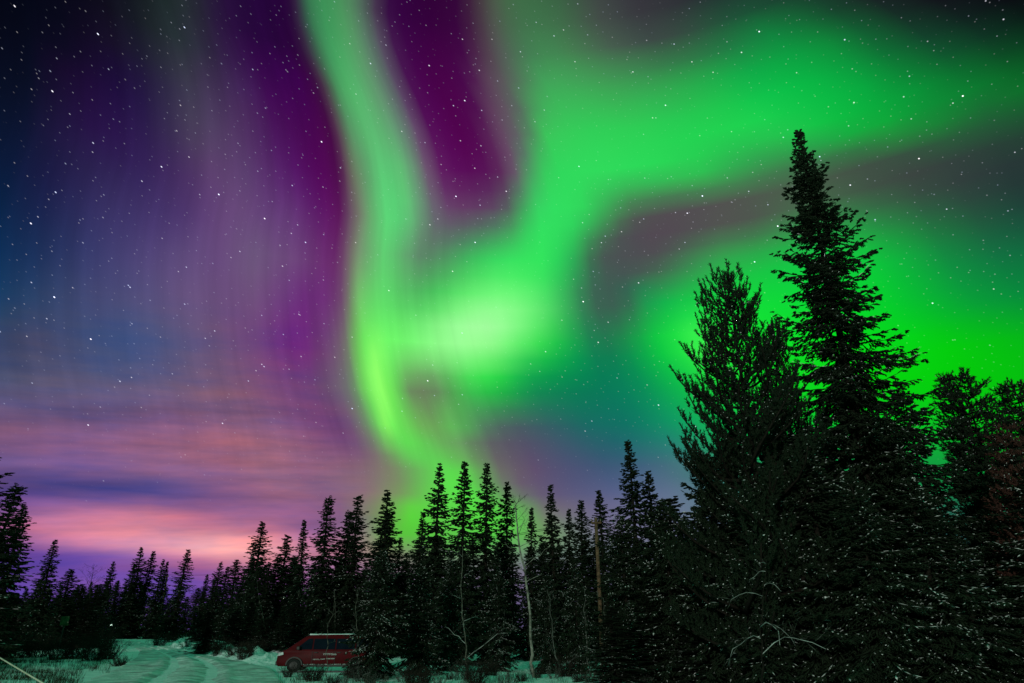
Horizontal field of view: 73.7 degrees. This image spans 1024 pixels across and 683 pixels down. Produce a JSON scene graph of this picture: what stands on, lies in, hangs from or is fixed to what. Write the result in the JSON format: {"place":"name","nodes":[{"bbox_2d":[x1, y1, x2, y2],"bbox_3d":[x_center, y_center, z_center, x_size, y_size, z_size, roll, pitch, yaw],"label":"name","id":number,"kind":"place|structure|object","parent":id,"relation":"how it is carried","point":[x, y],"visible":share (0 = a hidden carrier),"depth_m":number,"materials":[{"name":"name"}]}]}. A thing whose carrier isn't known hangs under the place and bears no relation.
{"place":"outdoors","nodes":[
{"label":"outdoors","id":0,"kind":"place"},
{"bbox_2d":[83,639,282,682],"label":"snowy road","id":1,"kind":"structure","parent":0,"point":[146,665],"depth_m":35.33,"materials":[{"name":"snow"}]},
{"bbox_2d":[0,634,694,682],"bbox_3d":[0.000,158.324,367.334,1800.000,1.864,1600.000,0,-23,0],"label":"snowy ground","id":2,"kind":"structure","parent":0,"point":[173,666],"depth_m":35.85,"materials":[{"name":"snow"}]},
{"bbox_2d":[0,483,34,661],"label":"spruce tree","id":3,"kind":"object","parent":2,"relation":"on","point":[14,499],"visible":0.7,"depth_m":40.71,"materials":[{"name":"green plant"}]},
{"bbox_2d":[0,504,38,657],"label":"spruce tree","id":4,"kind":"object","parent":2,"relation":"on","point":[18,551],"visible":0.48,"depth_m":43.56,"materials":[{"name":"green plant"}]},
{"bbox_2d":[0,457,39,661],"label":"spruce tree","id":5,"kind":"object","parent":2,"relation":"on","point":[8,612],"visible":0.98,"depth_m":36.75,"materials":[{"name":"green plant"}]},
{"bbox_2d":[11,540,63,649],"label":"spruce tree","id":6,"kind":"object","parent":2,"relation":"on","point":[38,618],"visible":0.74,"depth_m":52.13,"materials":[{"name":"green plant"}]},
{"bbox_2d":[16,624,70,657],"bbox_3d":[-30.771,19.680,44.592,3.639,2.364,2.845,17,-29,-35],"label":"shrub","id":7,"kind":"object","parent":2,"relation":"on","point":[28,654],"visible":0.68,"depth_m":44.12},
{"bbox_2d":[29,632,84,660],"bbox_3d":[-28.870,19.433,43.466,2.608,2.091,3.336,-15,-28,32],"label":"shrub","id":8,"kind":"object","parent":2,"relation":"on","point":[65,652],"visible":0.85,"depth_m":43.32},
{"bbox_2d":[41,569,81,648],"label":"spruce tree","id":9,"kind":"object","parent":2,"relation":"on","point":[64,599],"visible":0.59,"depth_m":57.71,"materials":[{"name":"green plant"}]},
{"bbox_2d":[63,584,97,643],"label":"spruce tree","id":10,"kind":"object","parent":2,"relation":"on","point":[81,598],"visible":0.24,"depth_m":60.97,"materials":[{"name":"green plant"}]},
{"bbox_2d":[59,624,104,658],"bbox_3d":[-28.556,19.998,45.154,2.727,2.572,3.488,10,-25,-22],"label":"shrub","id":11,"kind":"object","parent":2,"relation":"on","point":[74,654],"visible":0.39,"depth_m":44.74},
{"bbox_2d":[60,599,108,647],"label":"spruce tree","id":12,"kind":"object","parent":2,"relation":"on","point":[88,610],"visible":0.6,"depth_m":57.89,"materials":[{"name":"green plant"}]},
{"bbox_2d":[76,584,117,629],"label":"spruce tree","id":13,"kind":"object","parent":2,"relation":"on","point":[98,603],"visible":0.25,"depth_m":71.16,"materials":[{"name":"green plant"}]},
{"bbox_2d":[69,626,125,660],"bbox_3d":[-26.032,19.048,42.797,3.336,2.414,2.608,-8,-24,18],"label":"shrub","id":14,"kind":"object","parent":2,"relation":"on","point":[100,649],"visible":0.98,"depth_m":42.44,"materials":[{"name":"plant"}]},
{"bbox_2d":[95,561,115,634],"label":"spruce tree","id":15,"kind":"object","parent":2,"relation":"on","point":[110,573],"visible":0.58,"depth_m":90.31,"materials":[{"name":"green plant"}]},
{"bbox_2d":[105,580,119,638],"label":"spruce tree","id":16,"kind":"object","parent":2,"relation":"on","point":[113,610],"visible":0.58,"depth_m":89.39,"materials":[{"name":"green plant"}]},
{"bbox_2d":[110,564,140,638],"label":"spruce tree","id":17,"kind":"object","parent":2,"relation":"on","point":[127,605],"visible":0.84,"depth_m":90.35,"materials":[{"name":"green plant"}]},
{"bbox_2d":[113,547,147,638],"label":"spruce tree","id":18,"kind":"object","parent":2,"relation":"on","point":[137,605],"visible":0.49,"depth_m":92.73,"materials":[{"name":"green plant"}]},
{"bbox_2d":[132,551,158,638],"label":"spruce tree","id":19,"kind":"object","parent":2,"relation":"on","point":[146,583],"visible":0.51,"depth_m":95.09,"materials":[{"name":"green plant"}]},
{"bbox_2d":[136,559,167,638],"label":"spruce tree","id":20,"kind":"object","parent":2,"relation":"on","point":[149,622],"visible":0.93,"depth_m":90.17,"materials":[{"name":"green plant"}]},
{"bbox_2d":[143,561,168,638],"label":"spruce tree","id":21,"kind":"object","parent":2,"relation":"on","point":[162,599],"visible":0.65,"depth_m":91.74,"materials":[{"name":"green plant"}]},
{"bbox_2d":[151,549,195,639],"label":"spruce tree","id":22,"kind":"object","parent":2,"relation":"on","point":[173,625],"visible":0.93,"depth_m":85.51,"materials":[{"name":"green plant"}]},
{"bbox_2d":[178,597,194,635],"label":"spruce tree","id":23,"kind":"object","parent":2,"relation":"on","point":[184,623],"visible":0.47,"depth_m":107.39,"materials":[{"name":"green plant"}]},
{"bbox_2d":[183,574,209,639],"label":"spruce tree","id":24,"kind":"object","parent":2,"relation":"on","point":[204,593],"visible":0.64,"depth_m":84.49,"materials":[{"name":"green plant"}]},
{"bbox_2d":[178,611,223,653],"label":"spruce tree","id":25,"kind":"object","parent":2,"relation":"on","point":[205,635],"visible":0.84,"depth_m":50.93,"materials":[{"name":"green plant"}]},
{"bbox_2d":[133,638,281,664],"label":"snow bank","id":26,"kind":"structure","parent":2,"relation":"on","point":[260,658],"depth_m":45.97,"materials":[{"name":"snow"}]},
{"bbox_2d":[197,562,226,637],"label":"spruce tree","id":27,"kind":"object","parent":2,"relation":"on","point":[214,601],"visible":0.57,"depth_m":84.11,"materials":[{"name":"green plant"}]},
{"bbox_2d":[206,634,239,655],"bbox_3d":[-20.682,21.721,48.559,2.228,1.775,2.374,2,-23,-4],"label":"shrub","id":28,"kind":"object","parent":2,"relation":"on","point":[215,647],"visible":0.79,"depth_m":48.25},
{"bbox_2d":[209,560,242,639],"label":"spruce tree","id":29,"kind":"object","parent":2,"relation":"on","point":[235,570],"visible":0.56,"depth_m":80.35,"materials":[{"name":"green plant"}]},
{"bbox_2d":[215,611,246,650],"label":"spruce tree","id":30,"kind":"object","parent":2,"relation":"on","point":[233,620],"visible":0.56,"depth_m":51.76,"materials":[{"name":"green plant"}]},
{"bbox_2d":[217,570,245,640],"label":"spruce tree","id":31,"kind":"object","parent":2,"relation":"on","point":[238,581],"visible":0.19,"depth_m":77.61,"materials":[{"name":"green plant"}]},
{"bbox_2d":[229,641,261,659],"bbox_3d":[-17.585,20.426,44.901,1.943,1.490,1.823,-3,-23,7],"label":"shrub","id":32,"kind":"object","parent":2,"relation":"on","point":[240,653],"visible":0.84,"depth_m":44.71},
{"bbox_2d":[229,602,262,646],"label":"spruce tree","id":33,"kind":"object","parent":2,"relation":"on","point":[249,620],"visible":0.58,"depth_m":52.65,"materials":[{"name":"green plant"}]},
{"bbox_2d":[218,521,274,642],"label":"spruce tree","id":34,"kind":"object","parent":2,"relation":"on","point":[252,567],"visible":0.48,"depth_m":72.05,"materials":[{"name":"green plant"}]},
{"bbox_2d":[235,558,272,640],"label":"spruce tree","id":35,"kind":"object","parent":2,"relation":"on","point":[256,599],"visible":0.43,"depth_m":67.65,"materials":[{"name":"green plant"}]},
{"bbox_2d":[251,562,277,642],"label":"spruce tree","id":36,"kind":"object","parent":2,"relation":"on","point":[268,580],"visible":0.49,"depth_m":67.64,"materials":[{"name":"green plant"}]},
{"bbox_2d":[242,618,287,649],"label":"spruce tree","id":37,"kind":"object","parent":2,"relation":"on","point":[263,632],"visible":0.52,"depth_m":48.40,"materials":[{"name":"green plant"}]},
{"bbox_2d":[251,534,294,640],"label":"spruce tree","id":38,"kind":"object","parent":2,"relation":"on","point":[282,560],"visible":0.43,"depth_m":69.84,"materials":[{"name":"green plant"}]},
{"bbox_2d":[265,566,291,627],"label":"spruce tree","id":39,"kind":"object","parent":2,"relation":"on","point":[283,596],"visible":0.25,"depth_m":69.01,"materials":[{"name":"green plant"}]},
{"bbox_2d":[265,615,295,651],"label":"spruce tree","id":40,"kind":"object","parent":2,"relation":"on","point":[278,644],"visible":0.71,"depth_m":47.27,"materials":[{"name":"green plant"}]},
{"bbox_2d":[273,599,313,648],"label":"spruce tree","id":41,"kind":"object","parent":2,"relation":"on","point":[293,616],"visible":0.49,"depth_m":49.67,"materials":[{"name":"green plant"}]},
{"bbox_2d":[279,520,311,640],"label":"spruce tree","id":42,"kind":"object","parent":2,"relation":"on","point":[298,586],"visible":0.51,"depth_m":66.15,"materials":[{"name":"green plant"}]},
{"bbox_2d":[296,662,327,681],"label":"shrub","id":43,"kind":"object","parent":2,"relation":"on","point":[307,676],"visible":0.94,"depth_m":27.95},
{"bbox_2d":[288,495,345,642],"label":"spruce tree","id":44,"kind":"object","parent":2,"relation":"on","point":[319,600],"visible":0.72,"depth_m":56.85,"materials":[{"name":"green plant"}]},
{"bbox_2d":[275,634,374,671],"bbox_3d":[-9.494,16.167,35.516,5.020,1.782,2.260,2,-23,-4],"label":"parked van","id":45,"kind":"object","parent":2,"relation":"on","point":[310,649],"visible":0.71,"depth_m":34.66,"materials":[{"name":"red paint"}]},
{"bbox_2d":[317,611,342,633],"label":"spruce tree","id":46,"kind":"object","parent":2,"relation":"on","point":[330,625],"visible":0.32,"depth_m":44.84,"materials":[{"name":"green plant"}]},
{"bbox_2d":[0,639,685,682],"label":"dry grass","id":47,"kind":"structure","parent":2,"relation":"on","point":[43,677],"depth_m":30.20,"materials":[{"name":"plant"}]},
{"bbox_2d":[322,512,365,628],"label":"spruce tree","id":48,"kind":"object","parent":2,"relation":"on","point":[344,541],"visible":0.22,"depth_m":59.22,"materials":[{"name":"green plant"}]},
{"bbox_2d":[330,606,357,633],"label":"spruce tree","id":49,"kind":"object","parent":2,"relation":"on","point":[345,626],"visible":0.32,"depth_m":52.59,"materials":[{"name":"green plant"}]},
{"bbox_2d":[324,495,374,633],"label":"spruce tree","id":50,"kind":"object","parent":2,"relation":"on","point":[348,589],"visible":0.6,"depth_m":57.65,"materials":[{"name":"green plant"}]},
{"bbox_2d":[347,515,398,632],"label":"spruce tree","id":51,"kind":"object","parent":2,"relation":"on","point":[381,537],"visible":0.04,"depth_m":57.02,"materials":[{"name":"green plant"}]},
{"bbox_2d":[339,550,410,680],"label":"spruce tree","id":52,"kind":"object","parent":2,"relation":"on","point":[374,659],"visible":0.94,"depth_m":30.21,"materials":[{"name":"green plant"}]},
{"bbox_2d":[348,490,406,650],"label":"spruce tree","id":53,"kind":"object","parent":2,"relation":"on","point":[387,520],"visible":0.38,"depth_m":55.53,"materials":[{"name":"green plant"}]},
{"bbox_2d":[381,599,409,657],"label":"spruce tree","id":54,"kind":"object","parent":2,"relation":"on","point":[394,628],"visible":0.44,"depth_m":50.06,"materials":[{"name":"green plant"}]},
{"bbox_2d":[392,537,406,643],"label":"spruce tree","id":55,"kind":"object","parent":2,"relation":"on","point":[400,579],"visible":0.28,"depth_m":58.82,"materials":[{"name":"green plant"}]},
{"bbox_2d":[393,512,435,651],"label":"spruce tree","id":56,"kind":"object","parent":2,"relation":"on","point":[414,556],"visible":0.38,"depth_m":53.50,"materials":[{"name":"green plant"}]},
{"bbox_2d":[397,656,433,682],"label":"shrub","id":57,"kind":"object","parent":2,"relation":"on","point":[407,675],"visible":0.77,"depth_m":27.48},
{"bbox_2d":[388,567,450,675],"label":"spruce tree","id":58,"kind":"object","parent":2,"relation":"on","point":[417,645],"visible":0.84,"depth_m":32.95,"materials":[{"name":"green plant"}]},
{"bbox_2d":[410,463,453,660],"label":"spruce tree","id":59,"kind":"object","parent":2,"relation":"on","point":[436,543],"visible":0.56,"depth_m":45.40,"materials":[{"name":"green plant"}]},
{"bbox_2d":[428,560,470,671],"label":"spruce tree","id":60,"kind":"object","parent":2,"relation":"on","point":[449,650],"visible":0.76,"depth_m":36.86,"materials":[{"name":"green plant"}]},
{"bbox_2d":[427,461,490,665],"bbox_3d":[-3.220,14.062,43.933,4.494,13.034,3.848,-18,-29,36],"label":"spruce tree","id":61,"kind":"object","parent":2,"relation":"on","point":[463,516],"visible":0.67,"depth_m":43.81,"materials":[{"name":"green plant"}]},
{"bbox_2d":[450,653,500,682],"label":"shrub","id":62,"kind":"object","parent":2,"relation":"on","point":[479,672],"visible":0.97,"depth_m":26.22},
{"bbox_2d":[446,547,517,678],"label":"bare sapling","id":63,"kind":"object","parent":2,"relation":"on","point":[464,620],"visible":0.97,"depth_m":28.51,"materials":[{"name":"grey plant"}]},
{"bbox_2d":[465,463,505,663],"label":"spruce tree","id":64,"kind":"object","parent":2,"relation":"on","point":[486,536],"visible":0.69,"depth_m":44.85,"materials":[{"name":"green plant"}]},
{"bbox_2d":[472,570,523,671],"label":"spruce tree","id":65,"kind":"object","parent":2,"relation":"on","point":[498,648],"visible":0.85,"depth_m":36.72,"materials":[{"name":"green plant"}]},
{"bbox_2d":[477,534,522,649],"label":"spruce tree","id":66,"kind":"object","parent":2,"relation":"on","point":[496,544],"visible":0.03,"depth_m":59.68,"materials":[{"name":"green plant"}]},
{"bbox_2d":[491,481,526,659],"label":"spruce tree","id":67,"kind":"object","parent":2,"relation":"on","point":[506,572],"visible":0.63,"depth_m":47.56,"materials":[{"name":"green plant"}]},
{"bbox_2d":[508,549,525,643],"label":"spruce tree","id":68,"kind":"object","parent":2,"relation":"on","point":[513,569],"visible":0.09,"depth_m":67.90,"materials":[{"name":"green plant"}]},
{"bbox_2d":[512,546,540,650],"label":"spruce tree","id":69,"kind":"object","parent":2,"relation":"on","point":[520,621],"visible":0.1,"depth_m":55.24,"materials":[{"name":"green plant"}]},
{"bbox_2d":[512,508,546,660],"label":"spruce tree","id":70,"kind":"object","parent":2,"relation":"on","point":[530,572],"visible":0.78,"depth_m":46.90,"materials":[{"name":"green plant"}]},
{"bbox_2d":[504,494,556,677],"bbox_3d":[0.873,11.213,31.993,2.645,8.372,2.064,0,-23,0],"label":"birch tree","id":71,"kind":"object","parent":2,"relation":"on","point":[530,637],"visible":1,"depth_m":32.02,"materials":[{"name":"grey plant"}]},
{"bbox_2d":[528,573,567,673],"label":"spruce tree","id":72,"kind":"object","parent":2,"relation":"on","point":[545,647],"visible":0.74,"depth_m":35.79,"materials":[{"name":"green plant"}]},
{"bbox_2d":[530,484,581,661],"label":"spruce tree","id":73,"kind":"object","parent":2,"relation":"on","point":[552,560],"visible":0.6,"depth_m":47.74,"materials":[{"name":"green plant"}]},
{"bbox_2d":[548,653,579,676],"bbox_3d":[2.147,13.383,28.179,1.446,1.136,1.357,-16,-28,33],"label":"shrub","id":74,"kind":"object","parent":2,"relation":"on","point":[570,668],"visible":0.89,"depth_m":28.01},
{"bbox_2d":[558,508,578,659],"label":"spruce tree","id":75,"kind":"object","parent":2,"relation":"on","point":[568,538],"visible":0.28,"depth_m":48.97,"materials":[{"name":"green plant"}]},
{"bbox_2d":[551,558,600,673],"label":"spruce tree","id":76,"kind":"object","parent":2,"relation":"on","point":[574,644],"visible":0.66,"depth_m":35.00,"materials":[{"name":"green plant"}]},
{"bbox_2d":[561,500,602,660],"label":"spruce tree","id":77,"kind":"object","parent":2,"relation":"on","point":[582,560],"visible":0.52,"depth_m":47.41,"materials":[{"name":"green plant"}]},
{"bbox_2d":[591,517,603,662],"bbox_3d":[5.527,15.843,43.233,0.680,9.209,0.330,0,-23,0],"label":"utility pole","id":78,"kind":"object","parent":2,"relation":"on","point":[595,522],"visible":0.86,"depth_m":43.76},
{"bbox_2d":[584,547,611,651],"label":"spruce tree","id":79,"kind":"object","parent":2,"relation":"on","point":[593,589],"visible":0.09,"depth_m":55.63,"materials":[{"name":"green plant"}]},
{"bbox_2d":[584,490,619,651],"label":"spruce tree","id":80,"kind":"object","parent":2,"relation":"on","point":[603,566],"visible":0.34,"depth_m":49.04,"materials":[{"name":"green plant"}]},
{"bbox_2d":[565,606,660,682],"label":"spruce tree","id":81,"kind":"object","parent":2,"relation":"on","point":[612,674],"visible":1,"depth_m":23.49,"materials":[{"name":"green plant"}]},
{"bbox_2d":[576,515,663,675],"bbox_3d":[4.635,11.095,28.923,4.398,7.289,4.130,-9,-25,20],"label":"spruce tree","id":82,"kind":"object","parent":2,"relation":"on","point":[625,587],"visible":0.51,"depth_m":29.17,"materials":[{"name":"green plant"}]},
{"bbox_2d":[600,439,666,625],"bbox_3d":[7.363,12.753,41.163,5.286,13.771,4.883,6,-22,-18],"label":"spruce tree","id":83,"kind":"object","parent":2,"relation":"on","point":[635,496],"visible":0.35,"depth_m":41.80,"materials":[{"name":"green plant"}]},
{"bbox_2d":[637,470,663,622],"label":"spruce tree","id":84,"kind":"object","parent":2,"relation":"on","point":[649,495],"visible":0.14,"depth_m":44.68,"materials":[{"name":"green plant"}]},
{"bbox_2d":[609,593,699,682],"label":"spruce tree","id":85,"kind":"object","parent":2,"relation":"on","point":[652,639],"visible":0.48,"depth_m":26.39,"materials":[{"name":"green plant"}]},
{"bbox_2d":[622,499,709,682],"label":"spruce tree","id":86,"kind":"object","parent":2,"relation":"on","point":[664,589],"visible":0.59,"depth_m":26.77,"materials":[{"name":"green plant"}]},
{"bbox_2d":[628,496,710,677],"bbox_3d":[7.271,10.869,29.925,5.697,7.994,5.613,-18,-29,35],"label":"spruce tree","id":87,"kind":"object","parent":2,"relation":"on","point":[672,501],"visible":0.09,"depth_m":30.63,"materials":[{"name":"green plant"}]},
{"bbox_2d":[662,618,748,682],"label":"spruce tree","id":88,"kind":"object","parent":2,"relation":"on","point":[702,672],"visible":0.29,"depth_m":25.13,"materials":[{"name":"green plant"}]},
{"bbox_2d":[665,453,763,682],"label":"spruce tree","id":89,"kind":"object","parent":2,"relation":"on","point":[722,654],"visible":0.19,"depth_m":24.64,"materials":[{"name":"green plant"}]},
{"bbox_2d":[703,476,840,682],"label":"spruce tree","id":90,"kind":"object","parent":2,"relation":"on","point":[780,668],"visible":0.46,"depth_m":20.19,"materials":[{"name":"green plant"}]},
{"bbox_2d":[656,258,888,657],"bbox_3d":[8.207,4.153,23.856,6.889,15.275,7.836,6,-24,-13],"label":"pine tree","id":91,"kind":"object","parent":2,"relation":"on","point":[706,559],"visible":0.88,"depth_m":22.44,"materials":[{"name":"plant"}]},
{"bbox_2d":[718,558,843,682],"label":"bare sapling","id":92,"kind":"object","parent":2,"relation":"on","point":[760,626],"visible":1,"depth_m":17.93,"materials":[{"name":"grey wood"}]},
{"bbox_2d":[757,316,840,600],"bbox_3d":[11.277,5.776,26.765,3.472,14.892,2.978,17,-28,-34],"label":"pine tree","id":93,"kind":"object","parent":2,"relation":"on","point":[801,422],"visible":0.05,"depth_m":28.03,"materials":[{"name":"plant"}]},
{"bbox_2d":[764,429,917,682],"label":"spruce tree","id":94,"kind":"object","parent":2,"relation":"on","point":[817,668],"visible":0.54,"depth_m":20.43,"materials":[{"name":"green plant"}]},
{"bbox_2d":[798,477,968,682],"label":"spruce tree","id":95,"kind":"object","parent":2,"relation":"on","point":[876,623],"visible":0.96,"depth_m":18.43,"materials":[{"name":"green plant"}]},
{"bbox_2d":[767,129,1023,682],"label":"spruce tree","id":96,"kind":"object","parent":2,"relation":"on","point":[829,300],"visible":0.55,"depth_m":25.17,"materials":[{"name":"green plant"}]},
{"bbox_2d":[872,477,1023,682],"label":"spruce tree","id":97,"kind":"object","parent":2,"relation":"on","point":[932,592],"visible":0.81,"depth_m":18.82,"materials":[{"name":"green plant"}]},
{"bbox_2d":[883,380,1023,662],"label":"spruce tree","id":98,"kind":"object","parent":2,"relation":"on","point":[926,454],"visible":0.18,"depth_m":24.47,"materials":[{"name":"green plant"}]},
{"bbox_2d":[928,370,1009,609],"bbox_3d":[20.174,7.526,29.422,2.433,13.356,2.520,-17,-29,35],"label":"pine tree","id":99,"kind":"object","parent":2,"relation":"on","point":[942,382],"visible":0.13,"depth_m":31.17,"materials":[{"name":"plant"}]},
{"bbox_2d":[918,525,1023,682],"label":"spruce tree","id":100,"kind":"object","parent":2,"relation":"on","point":[995,622],"visible":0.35,"depth_m":20.04,"materials":[{"name":"green plant"}]},
{"bbox_2d":[938,367,1023,589],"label":"pine tree","id":101,"kind":"object","parent":2,"relation":"on","point":[964,431],"visible":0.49,"depth_m":27.45,"materials":[{"name":"plant"}]},
{"bbox_2d":[961,513,1023,674],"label":"spruce tree","id":102,"kind":"object","parent":2,"relation":"on","point":[990,538],"visible":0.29,"depth_m":22.62,"materials":[{"name":"green plant"}]},
{"bbox_2d":[980,420,1023,576],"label":"pine tree","id":103,"kind":"object","parent":2,"relation":"on","point":[1004,458],"visible":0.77,"depth_m":22.04,"materials":[{"name":"plant"}]},
{"bbox_2d":[983,377,1023,561],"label":"pine tree","id":104,"kind":"object","parent":2,"relation":"on","point":[1007,400],"visible":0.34,"depth_m":30.27,"materials":[{"name":"plant"}]},
{"bbox_2d":[984,477,1023,678],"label":"spruce tree","id":105,"kind":"object","parent":2,"relation":"on","point":[1017,552],"visible":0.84,"depth_m":20.35,"materials":[{"name":"green plant"}]},
{"bbox_2d":[0,0,1023,628],"label":"sky","id":106,"kind":"structure","parent":0,"point":[266,261],"materials":[{"name":"green"}]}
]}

